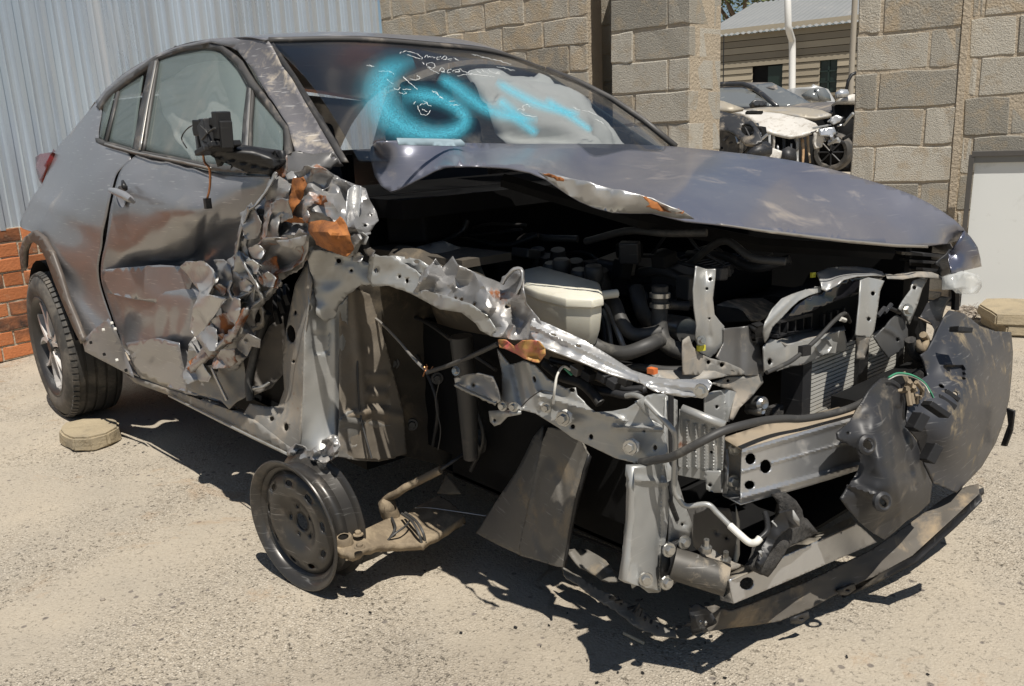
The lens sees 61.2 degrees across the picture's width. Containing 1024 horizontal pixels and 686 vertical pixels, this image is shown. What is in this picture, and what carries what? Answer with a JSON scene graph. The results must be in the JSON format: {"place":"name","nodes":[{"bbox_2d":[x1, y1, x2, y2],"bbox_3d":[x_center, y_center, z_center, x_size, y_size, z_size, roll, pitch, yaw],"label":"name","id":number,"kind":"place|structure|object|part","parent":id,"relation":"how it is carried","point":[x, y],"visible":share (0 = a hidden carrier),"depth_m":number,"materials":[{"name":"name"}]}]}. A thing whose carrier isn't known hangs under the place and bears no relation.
{"place":"outdoors","nodes":[
{"label":"outdoors","id":0,"kind":"place"},
{"bbox_2d":[0,172,1023,685],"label":"ground","id":1,"kind":"structure","parent":0,"point":[188,598],"depth_m":2.29,"materials":[{"name":"concrete"}]},
{"bbox_2d":[0,227,45,361],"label":"brick wall","id":2,"kind":"structure","parent":1,"relation":"on","point":[15,341],"depth_m":5.11,"materials":[{"name":"brick"}]},
{"bbox_2d":[0,0,384,230],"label":"corrugated fence","id":3,"kind":"object","parent":2,"relation":"on","point":[64,64],"visible":0.35,"depth_m":5.32,"materials":[{"name":"grey metal"}]},
{"bbox_2d":[59,419,121,451],"bbox_3d":[-1.776,0.383,3.665,0.235,0.072,0.289,-14,18,-39],"label":"slab","id":4,"kind":"object","parent":1,"relation":"on","point":[91,435],"visible":1,"depth_m":3.60,"materials":[{"name":"concrete"}]},
{"bbox_2d":[250,449,365,590],"bbox_3d":[-0.561,0.483,2.367,0.374,0.374,0.115,9,18,39],"label":"bare rim","id":5,"kind":"object","parent":1,"relation":"on","point":[295,557],"visible":0.98,"depth_m":2.33,"materials":[{"name":"black metal"}]},
{"bbox_2d":[380,0,612,116],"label":"block wall","id":6,"kind":"structure","parent":1,"relation":"on","point":[571,37],"depth_m":6.46,"materials":[{"name":"concrete"}]},
{"bbox_2d":[3,373,1020,684],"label":"loose pebbles","id":7,"kind":"object","parent":1,"relation":"on","point":[411,563],"visible":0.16,"depth_m":2.36,"materials":[{"name":"stone"}]},
{"bbox_2d":[19,32,1015,638],"bbox_3d":[-0.411,-0.237,3.459,2.090,1.930,4.291,-14,18,-39],"label":"wrecked car","id":8,"kind":"object","parent":1,"relation":"on","point":[551,312],"visible":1,"depth_m":2.32,"materials":[{"name":"paint"}]},
{"bbox_3d":[-1.084,-0.200,2.897,1.361,0.845,0.160,11,19,43],"label":"front door","id":9,"kind":"part","parent":8,"relation":"part of","materials":[{"name":"paint"}]},
{"bbox_3d":[-1.106,-0.819,2.988,0.179,0.443,1.818,-13,17,-37],"label":"window frame","id":10,"kind":"part","parent":8,"relation":"part of","materials":[{"name":"grey metal"}]},
{"bbox_3d":[-0.981,0.100,2.808,0.393,0.193,0.041,10,18,41],"label":"torn inner door","id":11,"kind":"part","parent":8,"relation":"part of","materials":[{"name":"grey metal"}]},
{"bbox_2d":[396,138,464,146],"bbox_3d":[-0.201,-0.496,2.143,0.203,0.030,0.018,-14,18,-39],"label":"dash card","id":12,"kind":"object","parent":8,"relation":"on","point":[430,142],"visible":1,"depth_m":2.14,"materials":[{"name":"white paper"}]},
{"bbox_3d":[-0.133,-1.063,3.952,0.193,0.391,2.050,-14,18,-39],"label":"left window","id":13,"kind":"part","parent":8,"relation":"part of","materials":[{"name":"glass"}]},
{"bbox_2d":[623,632,644,644],"bbox_3d":[0.290,0.704,2.068,0.011,0.011,0.062,-15,19,-42],"label":"stick","id":14,"kind":"object","parent":1,"relation":"on","point":[633,637],"visible":1,"depth_m":2.06,"materials":[{"name":"beige"}]},
{"bbox_2d":[346,549,929,683],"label":"broken plastic bits","id":15,"kind":"object","parent":1,"relation":"on","point":[516,627],"visible":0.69,"depth_m":2.07,"materials":[{"name":"black plastic"}]},
{"bbox_2d":[611,0,720,150],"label":"block pillar","id":16,"kind":"structure","parent":1,"relation":"on","point":[665,59],"depth_m":5.74,"materials":[{"name":"concrete"}]},
{"bbox_2d":[719,101,772,156],"bbox_3d":[3.358,-3.044,12.906,0.958,1.209,1.634,1,14,14],"label":"wrecked car","id":17,"kind":"object","parent":1,"relation":"on","point":[740,134],"visible":0.57,"depth_m":12.63,"materials":[{"name":"metal"}]},
{"bbox_2d":[721,0,773,34],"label":"tree","id":18,"kind":"object","parent":1,"relation":"on","point":[728,3],"visible":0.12,"depth_m":33.59,"materials":[{"name":"green plant"}]},
{"bbox_2d":[720,82,853,171],"bbox_3d":[4.907,-4.380,17.347,2.075,1.854,4.852,-7,15,-17],"label":"parked car","id":19,"kind":"object","parent":1,"relation":"on","point":[767,94],"visible":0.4,"depth_m":17.54,"materials":[{"name":"grey metal"}]},
{"bbox_3d":[4.584,-5.048,17.813,0.996,0.489,1.784,-3,14,-1],"label":"side window","id":20,"kind":"part","parent":19,"relation":"part of","materials":[{"name":"glass"}]},
{"bbox_2d":[732,107,853,169],"bbox_3d":[4.801,-3.506,15.094,1.570,1.231,2.262,-14,18,-39],"label":"wrecked car","id":21,"kind":"object","parent":1,"relation":"on","point":[794,133],"visible":0.87,"depth_m":14.90,"materials":[{"name":"white paint"}]},
{"bbox_2d":[787,84,834,102],"bbox_3d":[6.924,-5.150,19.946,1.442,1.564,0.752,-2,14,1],"label":"parked car","id":22,"kind":"object","parent":1,"relation":"on","point":[813,93],"visible":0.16,"depth_m":19.64,"materials":[{"name":"silver metal"}]},
{"bbox_3d":[6.755,-5.599,19.598,0.400,0.270,0.096,6,16,31],"label":"side window","id":23,"kind":"part","parent":22,"relation":"part of","materials":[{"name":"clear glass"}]},
{"bbox_3d":[7.054,-5.631,19.644,0.524,0.303,0.115,-13,17,-36],"label":"rear window","id":24,"kind":"part","parent":22,"relation":"part of","materials":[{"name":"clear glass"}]},
{"bbox_2d":[831,71,855,140],"bbox_3d":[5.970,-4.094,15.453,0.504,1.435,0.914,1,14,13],"label":"wrecked car","id":25,"kind":"object","parent":1,"relation":"on","point":[844,105],"visible":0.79,"depth_m":15.60,"materials":[{"name":"black paint"}]},
{"bbox_2d":[848,0,857,94],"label":"gate post","id":26,"kind":"object","parent":1,"relation":"on","point":[853,40],"visible":0.48,"depth_m":20.91,"materials":[{"name":"beige metal"}]},
{"bbox_2d":[955,304,981,322],"bbox_3d":[2.698,-0.177,5.071,0.198,0.056,0.498,5,16,28],"label":"rubble","id":27,"kind":"object","parent":1,"relation":"on","point":[970,313],"visible":0.48,"depth_m":5.13,"materials":[{"name":"stone"}]},
{"bbox_2d":[958,150,1023,307],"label":"framed panel","id":28,"kind":"object","parent":1,"relation":"on","point":[996,227],"visible":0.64,"depth_m":5.22,"materials":[{"name":"paint"}]},
{"bbox_2d":[981,317,1023,336],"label":"paving slab","id":29,"kind":"object","parent":1,"relation":"on","point":[1016,330],"depth_m":4.63,"materials":[{"name":"concrete"}]},
{"bbox_2d":[977,298,1023,325],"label":"paving slab","id":30,"kind":"object","parent":29,"relation":"on","point":[1004,311],"depth_m":4.75,"materials":[{"name":"concrete"}]},
{"bbox_2d":[377,0,847,96],"label":"sky","id":31,"kind":"structure","parent":0,"point":[378,1],"materials":[{"name":"white"}]},
{"bbox_2d":[723,35,723,81],"bbox_3d":[4.962,-5.623,20.368,0.022,3.060,0.022,-7,15,-17],"label":"thin pole","id":32,"kind":"object","parent":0,"point":[723,58],"visible":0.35,"depth_m":20.11,"materials":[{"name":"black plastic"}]},
{"bbox_2d":[720,0,858,101],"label":"yard house","id":33,"kind":"structure","parent":0,"point":[807,54],"depth_m":25.22,"materials":[{"name":"grey"}]},
{"bbox_2d":[768,65,783,86],"bbox_3d":[7.804,-6.860,25.723,0.464,2.628,0.020,8,18,38],"label":"house window","id":34,"kind":"structure","parent":33,"relation":"in","point":[774,72],"depth_m":25.46,"materials":[{"name":"green"}]},
{"bbox_2d":[819,59,838,91],"bbox_3d":[8.974,-7.560,24.532,0.497,0.892,0.060,8,18,38],"label":"house window","id":35,"kind":"structure","parent":33,"relation":"in","point":[828,69],"depth_m":24.52,"materials":[{"name":"green"}]},
{"bbox_2d":[850,0,1023,299],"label":"block wall","id":36,"kind":"structure","parent":0,"point":[939,91],"depth_m":5.33,"materials":[{"name":"concrete"}]}
]}

